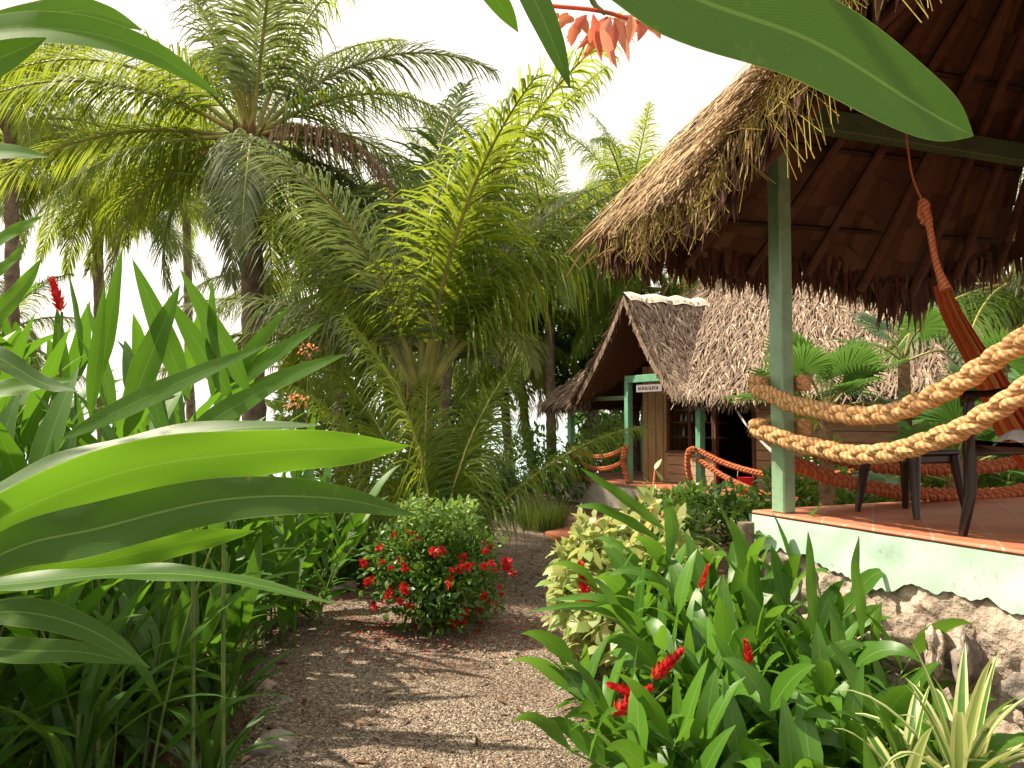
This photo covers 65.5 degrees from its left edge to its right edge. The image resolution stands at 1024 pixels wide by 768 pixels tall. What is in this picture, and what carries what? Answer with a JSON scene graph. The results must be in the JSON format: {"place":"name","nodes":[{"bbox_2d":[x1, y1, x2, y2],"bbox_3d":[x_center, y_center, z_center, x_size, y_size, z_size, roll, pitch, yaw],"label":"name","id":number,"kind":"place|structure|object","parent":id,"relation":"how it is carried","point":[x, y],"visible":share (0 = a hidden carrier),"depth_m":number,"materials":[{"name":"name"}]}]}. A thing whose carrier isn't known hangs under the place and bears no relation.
{"place":"outdoors","nodes":[
{"label":"outdoors","id":0,"kind":"place"},
{"bbox_2d":[25,421,601,480],"bbox_3d":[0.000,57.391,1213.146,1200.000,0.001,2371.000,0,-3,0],"label":"water","id":1,"kind":"structure","parent":0,"point":[562,435],"depth_m":99.86,"materials":[{"name":"teal liquid"}]},
{"bbox_2d":[27,484,732,767],"bbox_3d":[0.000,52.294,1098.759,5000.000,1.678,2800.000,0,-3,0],"label":"ground","id":2,"kind":"structure","parent":0,"point":[162,759],"depth_m":5.62,"materials":[{"name":"soil"}]},
{"bbox_2d":[0,281,71,372],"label":"ginger plant","id":3,"kind":"object","parent":2,"relation":"on","point":[31,347],"visible":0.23,"depth_m":4.43,"materials":[{"name":"green plant"}]},
{"bbox_2d":[0,672,75,767],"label":"strap leaf plant","id":4,"kind":"object","parent":2,"relation":"on","point":[6,755],"visible":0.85,"depth_m":2.40,"materials":[{"name":"plant"}]},
{"bbox_2d":[0,269,104,406],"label":"coconut palm","id":5,"kind":"object","parent":2,"relation":"on","point":[34,336],"visible":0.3,"depth_m":15.30,"materials":[{"name":"green plant"}]},
{"bbox_2d":[48,276,67,449],"bbox_3d":[-2.070,0.642,3.575,0.082,2.281,0.067,-1,-3,14],"label":"flower spike","id":6,"kind":"object","parent":2,"relation":"on","point":[58,300],"visible":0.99,"depth_m":3.61,"materials":[{"name":"plant"}]},
{"bbox_2d":[0,273,122,451],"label":"ginger plant","id":7,"kind":"object","parent":2,"relation":"on","point":[82,331],"visible":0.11,"depth_m":5.16,"materials":[{"name":"green plant"}]},
{"bbox_2d":[0,309,123,605],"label":"ginger plant","id":8,"kind":"object","parent":2,"relation":"on","point":[76,408],"visible":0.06,"depth_m":4.29,"materials":[{"name":"green plant"}]},
{"bbox_2d":[0,578,135,767],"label":"ginger plant","id":9,"kind":"object","parent":2,"relation":"on","point":[87,606],"visible":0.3,"depth_m":2.67,"materials":[{"name":"green plant"}]},
{"bbox_2d":[0,662,158,767],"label":"strap leaf plant","id":10,"kind":"object","parent":2,"relation":"on","point":[20,696],"visible":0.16,"depth_m":3.08,"materials":[{"name":"plant"}]},
{"bbox_2d":[0,580,180,767],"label":"ginger plant","id":11,"kind":"object","parent":2,"relation":"on","point":[38,697],"visible":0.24,"depth_m":2.77,"materials":[{"name":"green plant"}]},
{"bbox_2d":[0,0,195,328],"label":"coconut palm","id":12,"kind":"object","parent":2,"relation":"on","point":[11,132],"visible":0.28,"depth_m":12.97,"materials":[{"name":"green plant"}]},
{"bbox_2d":[0,580,229,767],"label":"strap leaf plant","id":13,"kind":"object","parent":2,"relation":"on","point":[89,729],"visible":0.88,"depth_m":2.61,"materials":[{"name":"plant"}]},
{"bbox_2d":[0,87,235,435],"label":"coconut palm","id":14,"kind":"object","parent":2,"relation":"on","point":[174,245],"visible":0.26,"depth_m":18.11,"materials":[{"name":"green plant"}]},
{"bbox_2d":[0,302,283,767],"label":"ginger plant","id":15,"kind":"object","parent":2,"relation":"on","point":[53,429],"visible":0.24,"depth_m":3.27,"materials":[{"name":"green plant"}]},
{"bbox_2d":[26,446,282,686],"bbox_3d":[-2.518,1.045,4.805,2.380,1.620,1.803,0,-3,0],"label":"ginger plant","id":16,"kind":"object","parent":2,"relation":"on","point":[256,525],"visible":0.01,"depth_m":4.71,"materials":[{"name":"green plant"}]},
{"bbox_2d":[25,549,293,767],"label":"ginger plant","id":17,"kind":"object","parent":2,"relation":"on","point":[174,630],"visible":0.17,"depth_m":3.58,"materials":[{"name":"green plant"}]},
{"bbox_2d":[15,316,313,737],"bbox_3d":[-2.002,0.702,4.459,1.631,2.293,1.625,1,-3,-22],"label":"ginger plant","id":18,"kind":"object","parent":2,"relation":"on","point":[177,416],"visible":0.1,"depth_m":4.44,"materials":[{"name":"green plant"}]},
{"bbox_2d":[4,250,345,767],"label":"ginger plant","id":19,"kind":"object","parent":2,"relation":"on","point":[222,362],"visible":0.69,"depth_m":2.98,"materials":[{"name":"green plant"}]},
{"bbox_2d":[48,47,313,421],"bbox_3d":[-8.719,-2.971,20.965,6.906,11.574,6.583,-1,-3,21],"label":"coconut palm","id":20,"kind":"object","parent":2,"relation":"on","point":[190,402],"visible":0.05,"depth_m":21.12,"materials":[{"name":"green plant"}]},
{"bbox_2d":[67,517,313,743],"bbox_3d":[-1.965,1.220,4.217,1.520,1.221,1.791,0,-3,0],"label":"ginger plant","id":21,"kind":"object","parent":2,"relation":"on","point":[243,609],"visible":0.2,"depth_m":4.15,"materials":[{"name":"green plant"}]},
{"bbox_2d":[101,674,309,767],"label":"strap leaf plant","id":22,"kind":"object","parent":2,"relation":"on","point":[209,745],"visible":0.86,"depth_m":3.30,"materials":[{"name":"plant"}]},
{"bbox_2d":[133,621,302,740],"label":"strap leaf plant","id":23,"kind":"object","parent":2,"relation":"on","point":[231,677],"visible":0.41,"depth_m":4.02,"materials":[{"name":"plant"}]},
{"bbox_2d":[146,430,330,635],"bbox_3d":[-2.014,0.979,4.991,1.788,1.746,1.466,2,-3,-33],"label":"ginger plant","id":24,"kind":"object","parent":2,"relation":"on","point":[286,538],"visible":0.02,"depth_m":5.27,"materials":[{"name":"green plant"}]},
{"bbox_2d":[0,0,503,534],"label":"coconut palm","id":25,"kind":"object","parent":2,"relation":"on","point":[248,74],"visible":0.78,"depth_m":9.88,"materials":[{"name":"green plant"}]},
{"bbox_2d":[251,678,278,689],"bbox_3d":[-1.483,1.798,4.730,0.203,0.102,0.148,-1,-3,27],"label":"stone","id":26,"kind":"object","parent":2,"relation":"on","point":[266,684],"visible":0.36,"depth_m":4.69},
{"bbox_2d":[204,477,370,631],"bbox_3d":[-1.705,1.328,6.117,1.520,1.135,1.520,1,-3,-25],"label":"ginger plant","id":27,"kind":"object","parent":2,"relation":"on","point":[323,542],"visible":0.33,"depth_m":6.20,"materials":[{"name":"green plant"}]},
{"bbox_2d":[253,476,370,584],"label":"leafy shrub","id":28,"kind":"object","parent":2,"relation":"on","point":[344,523],"visible":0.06,"depth_m":7.49,"materials":[{"name":"green plant"}]},
{"bbox_2d":[238,411,400,653],"bbox_3d":[-1.682,1.038,5.690,1.619,1.699,1.819,0,-3,0],"label":"ginger plant","id":29,"kind":"object","parent":2,"relation":"on","point":[304,563],"visible":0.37,"depth_m":5.50,"materials":[{"name":"green plant"}]},
{"bbox_2d":[177,167,499,486],"bbox_3d":[-3.269,-0.916,14.921,6.157,6.749,5.777,-2,-3,41],"label":"coconut palm","id":30,"kind":"object","parent":2,"relation":"on","point":[321,389],"visible":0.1,"depth_m":14.25,"materials":[{"name":"green plant"}]},
{"bbox_2d":[265,336,417,484],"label":"broadleaf tree","id":31,"kind":"object","parent":2,"relation":"on","point":[277,403],"visible":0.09,"depth_m":19.33,"materials":[{"name":"green plant"}]},
{"bbox_2d":[331,580,357,592],"bbox_3d":[-1.580,1.929,7.502,0.347,0.151,0.239,2,-3,-36],"label":"stone","id":32,"kind":"object","parent":2,"relation":"on","point":[352,584],"visible":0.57,"depth_m":7.48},
{"bbox_2d":[310,518,395,575],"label":"leafy shrub","id":33,"kind":"object","parent":2,"relation":"on","point":[370,537],"visible":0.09,"depth_m":7.98,"materials":[{"name":"green plant"}]},
{"bbox_2d":[346,554,370,587],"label":"strappy plant","id":34,"kind":"object","parent":2,"relation":"on","point":[355,570],"visible":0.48,"depth_m":7.66,"materials":[{"name":"green plant"}]},
{"bbox_2d":[281,391,494,572],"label":"areca palm","id":35,"kind":"object","parent":2,"relation":"on","point":[339,477],"visible":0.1,"depth_m":9.07,"materials":[{"name":"plant"}]},
{"bbox_2d":[166,528,627,767],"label":"weeds","id":36,"kind":"object","parent":2,"relation":"on","point":[244,710],"visible":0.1,"depth_m":4.33,"materials":[{"name":"green plant"}]},
{"bbox_2d":[157,10,649,555],"bbox_3d":[-0.861,-0.911,9.322,6.036,6.160,5.871,2,-4,-43],"label":"coconut palm","id":37,"kind":"object","parent":2,"relation":"on","point":[445,306],"visible":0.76,"depth_m":8.41,"materials":[{"name":"green plant"}]},
{"bbox_2d":[119,544,727,767],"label":"leaf litter","id":38,"kind":"object","parent":2,"relation":"on","point":[248,719],"visible":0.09,"depth_m":4.84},
{"bbox_2d":[294,107,582,444],"bbox_3d":[-1.336,-1.676,17.888,7.037,8.507,6.115,0,-3,0],"label":"coconut palm","id":39,"kind":"object","parent":2,"relation":"on","point":[447,378],"visible":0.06,"depth_m":17.80,"materials":[{"name":"green plant"}]},
{"bbox_2d":[382,345,534,464],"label":"broadleaf tree","id":40,"kind":"object","parent":2,"relation":"on","point":[452,413],"visible":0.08,"depth_m":23.17,"materials":[{"name":"green plant"}]},
{"bbox_2d":[474,455,537,515],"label":"leafy shrub","id":41,"kind":"object","parent":2,"relation":"on","point":[503,483],"visible":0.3,"depth_m":13.24,"materials":[{"name":"green plant"}]},
{"bbox_2d":[440,275,596,468],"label":"coconut palm","id":42,"kind":"object","parent":2,"relation":"on","point":[539,384],"visible":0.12,"depth_m":19.91,"materials":[{"name":"green plant"}]},
{"bbox_2d":[436,274,607,482],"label":"coconut palm","id":43,"kind":"object","parent":2,"relation":"on","point":[469,394],"visible":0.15,"depth_m":18.92,"materials":[{"name":"green plant"}]},
{"bbox_2d":[484,420,563,490],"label":"leafy shrub","id":44,"kind":"object","parent":2,"relation":"on","point":[523,450],"visible":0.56,"depth_m":17.56,"materials":[{"name":"green plant"}]},
{"bbox_2d":[509,497,574,531],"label":"grass tussock","id":45,"kind":"object","parent":2,"relation":"on","point":[557,519],"depth_m":11.33,"materials":[{"name":"plant"}]},
{"bbox_2d":[437,147,654,487],"bbox_3d":[0.699,-1.376,18.551,6.145,7.946,6.092,0,-3,0],"label":"coconut palm","id":46,"kind":"object","parent":2,"relation":"on","point":[550,383],"visible":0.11,"depth_m":18.05,"materials":[{"name":"green plant"}]},
{"bbox_2d":[520,440,595,503],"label":"leafy shrub","id":47,"kind":"object","parent":2,"relation":"on","point":[550,476],"visible":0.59,"depth_m":15.19,"materials":[{"name":"green plant"}]},
{"bbox_2d":[513,283,663,472],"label":"broadleaf tree","id":48,"kind":"object","parent":2,"relation":"on","point":[564,342],"visible":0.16,"depth_m":20.63,"materials":[{"name":"green plant"}]},
{"bbox_2d":[557,413,640,472],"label":"leafy shrub","id":49,"kind":"object","parent":2,"relation":"on","point":[606,429],"visible":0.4,"depth_m":18.91,"materials":[{"name":"green plant"}]},
{"bbox_2d":[564,410,640,472],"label":"broadleaf tree","id":50,"kind":"object","parent":2,"relation":"on","point":[579,418],"visible":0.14,"depth_m":23.65,"materials":[{"name":"green plant"}]},
{"bbox_2d":[510,100,699,470],"bbox_3d":[2.709,-1.954,18.100,5.680,9.058,5.696,2,-4,-43],"label":"coconut palm","id":51,"kind":"object","parent":2,"relation":"on","point":[617,161],"visible":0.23,"depth_m":17.40,"materials":[{"name":"green plant"}]},
{"bbox_2d":[559,228,700,390],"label":"coconut palm","id":52,"kind":"object","parent":2,"relation":"on","point":[672,290],"visible":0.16,"depth_m":17.45,"materials":[{"name":"green plant"}]},
{"bbox_2d":[535,459,727,684],"bbox_3d":[0.762,1.179,4.807,1.244,1.404,1.174,0,-3,0],"label":"variegated shrub","id":53,"kind":"object","parent":2,"relation":"on","point":[592,632],"visible":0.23,"depth_m":4.78,"materials":[{"name":"beige plant"}]},
{"bbox_2d":[607,490,721,549],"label":"leafy shrub","id":54,"kind":"object","parent":2,"relation":"on","point":[691,525],"visible":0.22,"depth_m":9.03,"materials":[{"name":"green plant"}]},
{"bbox_2d":[527,468,829,653],"bbox_3d":[0.985,1.132,4.265,1.838,1.385,1.394,0,-3,0],"label":"red ginger","id":55,"kind":"object","parent":2,"relation":"on","point":[741,552],"visible":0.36,"depth_m":4.08,"materials":[{"name":"plant"}]},
{"bbox_2d":[644,479,714,528],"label":"leafy shrub","id":56,"kind":"object","parent":2,"relation":"on","point":[664,494],"visible":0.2,"depth_m":10.81,"materials":[{"name":"green plant"}]},
{"bbox_2d":[507,611,890,767],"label":"red ginger","id":57,"kind":"object","parent":2,"relation":"on","point":[753,753],"visible":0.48,"depth_m":3.19,"materials":[{"name":"plant"}]},
{"bbox_2d":[673,475,771,543],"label":"leafy shrub","id":58,"kind":"object","parent":2,"relation":"on","point":[725,505],"visible":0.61,"depth_m":10.23,"materials":[{"name":"green plant"}]},
{"bbox_2d":[484,0,972,140],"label":"shell ginger","id":59,"kind":"object","parent":2,"relation":"on","point":[837,50],"visible":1,"depth_m":1.02,"materials":[{"name":"plant"}]},
{"bbox_2d":[545,546,919,756],"bbox_3d":[1.013,1.286,3.726,1.583,1.013,1.722,2,-3,-41],"label":"red ginger","id":60,"kind":"object","parent":2,"relation":"on","point":[834,606],"visible":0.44,"depth_m":3.66,"materials":[{"name":"plant"}]},
{"bbox_2d":[514,616,1022,767],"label":"red ginger","id":61,"kind":"object","parent":2,"relation":"on","point":[630,749],"visible":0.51,"depth_m":2.87,"materials":[{"name":"plant"}]},
{"bbox_2d":[529,273,1022,524],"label":"thatched bungalow","id":62,"kind":"object","parent":2,"relation":"on","point":[700,350],"visible":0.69,"depth_m":13.68,"materials":[{"name":"plant"}]},
{"bbox_2d":[570,444,622,458],"bbox_3d":[1.586,1.273,15.022,0.138,0.332,1.856,2,-3,-30],"label":"braided rope","id":63,"kind":"object","parent":62,"relation":"attached to","point":[612,454],"visible":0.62,"depth_m":14.75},
{"bbox_2d":[568,454,626,471],"bbox_3d":[1.590,1.469,15.008,0.137,0.384,1.853,2,-3,-31],"label":"braided rope","id":64,"kind":"object","parent":62,"relation":"attached to","point":[608,468],"visible":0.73,"depth_m":14.82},
{"bbox_2d":[620,445,629,482],"bbox_3d":[2.017,1.425,14.169,0.230,0.694,0.159,-2,-3,38],"label":"braided rope","id":65,"kind":"object","parent":62,"relation":"attached to","point":[624,465],"visible":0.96,"depth_m":14.15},
{"bbox_2d":[636,382,662,391],"bbox_3d":[2.381,0.047,13.829,0.027,0.180,0.680,2,-3,-31],"label":"hanging sign","id":66,"kind":"object","parent":62,"relation":"hanging from","point":[656,387],"visible":0.91,"depth_m":13.81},
{"bbox_2d":[665,397,713,454],"bbox_3d":[3.102,0.718,13.883,0.100,0.995,1.192,2,-3,-31],"label":"window","id":67,"kind":"structure","parent":62,"relation":"in","point":[668,399],"depth_m":14.11,"materials":[{"name":"brown wood"}]},
{"bbox_2d":[684,446,696,481],"bbox_3d":[2.855,1.337,12.722,0.229,0.731,0.175,-1,-3,30],"label":"braided rope","id":68,"kind":"object","parent":62,"relation":"attached to","point":[687,456],"visible":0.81,"depth_m":12.70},
{"bbox_2d":[697,448,855,479],"bbox_3d":[3.962,1.035,11.023,0.140,0.648,3.947,2,-3,-31],"label":"braided rope","id":69,"kind":"object","parent":62,"relation":"attached to","point":[725,463],"visible":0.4,"depth_m":12.01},
{"bbox_2d":[696,457,880,502],"bbox_3d":[3.960,1.362,11.011,0.140,0.629,3.968,2,-3,-31],"label":"braided rope","id":70,"kind":"object","parent":62,"relation":"attached to","point":[713,469],"visible":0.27,"depth_m":12.24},
{"bbox_2d":[722,455,853,546],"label":"leafy shrub","id":71,"kind":"object","parent":2,"relation":"on","point":[754,494],"visible":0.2,"depth_m":9.44,"materials":[{"name":"green plant"}]},
{"bbox_2d":[607,532,972,767],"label":"red ginger","id":72,"kind":"object","parent":2,"relation":"on","point":[817,668],"visible":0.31,"depth_m":3.16,"materials":[{"name":"plant"}]},
{"bbox_2d":[563,0,1023,767],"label":"thatched hut","id":73,"kind":"object","parent":2,"relation":"on","point":[779,186],"visible":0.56,"depth_m":4.87,"materials":[{"name":"plant"}]},
{"bbox_2d":[746,323,1023,427],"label":"braided rope","id":74,"kind":"object","parent":73,"relation":"attached to","point":[975,372],"visible":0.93,"depth_m":3.74,"materials":[{"name":"fabric"}]},
{"bbox_2d":[748,374,1023,466],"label":"braided rope","id":75,"kind":"object","parent":73,"relation":"attached to","point":[1001,405],"visible":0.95,"depth_m":3.75,"materials":[{"name":"fabric"}]},
{"bbox_2d":[795,456,1023,501],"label":"braided rope","id":76,"kind":"object","parent":73,"relation":"attached to","point":[808,469],"visible":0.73,"depth_m":5.07,"materials":[{"name":"fabric"}]},
{"bbox_2d":[855,449,963,518],"bbox_3d":[2.300,0.562,4.599,0.434,0.375,0.434,1,-3,-24],"label":"plastic stool","id":77,"kind":"object","parent":73,"relation":"on","point":[910,473],"visible":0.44,"depth_m":4.49,"materials":[{"name":"dark grey plastic"}]},
{"bbox_2d":[812,455,1019,476],"bbox_3d":[2.751,0.441,5.275,2.602,0.382,0.144,1,-3,-24],"label":"braided rope","id":78,"kind":"object","parent":73,"relation":"attached to","point":[991,466],"visible":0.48,"depth_m":5.27,"materials":[{"name":"fabric"}]},
{"bbox_2d":[905,133,1023,471],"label":"hammock","id":79,"kind":"object","parent":73,"relation":"hanging from","point":[967,341],"visible":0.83,"depth_m":4.04,"materials":[{"name":"red fabric"}]},
{"bbox_2d":[958,385,1023,536],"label":"plastic chair","id":80,"kind":"object","parent":73,"relation":"on","point":[973,447],"visible":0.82,"depth_m":3.67,"materials":[{"name":"plastic"}]},
{"bbox_2d":[991,429,1023,447],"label":"cloth","id":81,"kind":"object","parent":80,"relation":"on","point":[1016,435],"visible":1,"depth_m":3.55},
{"bbox_2d":[617,623,1023,767],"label":"red ginger","id":82,"kind":"object","parent":2,"relation":"on","point":[810,742],"visible":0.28,"depth_m":2.87,"materials":[{"name":"plant"}]},
{"bbox_2d":[719,330,941,505],"bbox_3d":[2.803,0.760,7.300,1.842,2.575,1.679,0,-3,0],"label":"fan palm","id":83,"kind":"object","parent":2,"relation":"on","point":[848,361],"visible":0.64,"depth_m":7.10,"materials":[{"name":"green plant"}]},
{"bbox_2d":[798,470,891,506],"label":"leafy shrub","id":84,"kind":"object","parent":2,"relation":"on","point":[844,500],"visible":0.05,"depth_m":8.73,"materials":[{"name":"green plant"}]},
{"bbox_2d":[758,632,955,746],"bbox_3d":[1.372,1.475,3.732,1.437,0.672,1.176,2,-4,-43],"label":"red ginger","id":85,"kind":"object","parent":2,"relation":"on","point":[943,684],"visible":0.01,"depth_m":3.49,"materials":[{"name":"plant"}]},
{"bbox_2d":[763,397,983,505],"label":"areca palm","id":86,"kind":"object","parent":2,"relation":"on","point":[924,483],"visible":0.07,"depth_m":8.42,"materials":[{"name":"plant"}]},
{"bbox_2d":[826,300,960,500],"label":"fan palm","id":87,"kind":"object","parent":2,"relation":"on","point":[933,316],"visible":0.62,"depth_m":8.35,"materials":[{"name":"green plant"}]},
{"bbox_2d":[831,643,1023,767],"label":"striped dracaena","id":88,"kind":"object","parent":2,"relation":"on","point":[963,732],"visible":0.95,"depth_m":2.62,"materials":[{"name":"green plant"}]},
{"bbox_2d":[837,390,1023,499],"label":"fan palm","id":89,"kind":"object","parent":2,"relation":"on","point":[954,409],"visible":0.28,"depth_m":7.58,"materials":[{"name":"green plant"}]},
{"bbox_2d":[864,167,1023,432],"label":"coconut palm","id":90,"kind":"object","parent":2,"relation":"on","point":[1009,293],"visible":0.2,"depth_m":9.81,"materials":[{"name":"green plant"}]},
{"bbox_2d":[895,468,1023,501],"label":"leafy shrub","id":91,"kind":"object","parent":2,"relation":"on","point":[940,485],"visible":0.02,"depth_m":8.08,"materials":[{"name":"green plant"}]},
{"bbox_2d":[912,326,1023,478],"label":"fan palm","id":92,"kind":"object","parent":2,"relation":"on","point":[1017,368],"visible":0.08,"depth_m":8.46,"materials":[{"name":"green plant"}]},
{"bbox_2d":[968,278,1023,333],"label":"coconut palm","id":93,"kind":"object","parent":2,"relation":"on","point":[1015,315],"visible":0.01,"depth_m":10.45,"materials":[{"name":"green plant"}]},
{"bbox_2d":[977,456,1023,488],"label":"leafy shrub","id":94,"kind":"object","parent":2,"relation":"on","point":[1016,479],"visible":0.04,"depth_m":8.01,"materials":[{"name":"green plant"}]},
{"bbox_2d":[201,491,621,767],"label":"gravel path","id":95,"kind":"structure","parent":0,"point":[480,660],"depth_m":4.75,"materials":[{"name":"gravel"}]},
{"bbox_2d":[0,0,219,158],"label":"overhanging plant","id":96,"kind":"object","parent":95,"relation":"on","point":[27,30],"visible":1,"depth_m":1.12,"materials":[{"name":"green plant"}]},
{"bbox_2d":[0,216,417,668],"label":"cardamom plant","id":97,"kind":"object","parent":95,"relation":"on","point":[138,506],"visible":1,"depth_m":1.28,"materials":[{"name":"green plant"}]},
{"bbox_2d":[246,729,296,756],"bbox_3d":[-1.141,1.747,3.835,0.218,0.135,0.299,-2,-3,38],"label":"stone","id":98,"kind":"object","parent":95,"relation":"on","point":[287,743],"visible":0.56,"depth_m":3.80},
{"bbox_2d":[283,393,308,647],"bbox_3d":[-1.508,0.967,5.570,0.187,1.813,0.162,0,-3,0],"label":"blossom spray","id":99,"kind":"object","parent":95,"relation":"on","point":[294,612],"visible":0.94,"depth_m":5.55,"materials":[{"name":"plant"}]},
{"bbox_2d":[232,550,599,767],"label":"dry leaf scatter","id":100,"kind":"object","parent":95,"relation":"on","point":[252,714],"visible":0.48,"depth_m":4.37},
{"bbox_2d":[289,605,561,664],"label":"fallen petals","id":101,"kind":"object","parent":95,"relation":"on","point":[422,640],"visible":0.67,"depth_m":5.83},
{"bbox_2d":[350,492,516,639],"bbox_3d":[-0.602,1.367,6.138,1.280,1.129,1.338,0,-3,0],"label":"flowering bush","id":102,"kind":"object","parent":95,"relation":"on","point":[435,571],"visible":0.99,"depth_m":5.89,"materials":[{"name":"green plant"}]},
{"bbox_2d":[289,312,651,570],"bbox_3d":[-0.586,0.623,7.700,3.081,2.662,2.598,2,-3,-31],"label":"areca palm","id":103,"kind":"object","parent":95,"relation":"on","point":[445,480],"visible":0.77,"depth_m":7.63,"materials":[{"name":"plant"}]},
{"bbox_2d":[0,0,1023,420],"label":"sky","id":104,"kind":"structure","parent":0,"point":[681,79],"materials":[{"name":"white"}]},
{"bbox_2d":[545,520,626,542],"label":"pavement","id":105,"kind":"structure","parent":0,"point":[556,534],"depth_m":10.88,"materials":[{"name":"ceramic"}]},
{"bbox_2d":[977,474,1016,487],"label":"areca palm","id":106,"kind":"object","parent":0,"point":[995,480],"visible":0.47,"depth_m":7.88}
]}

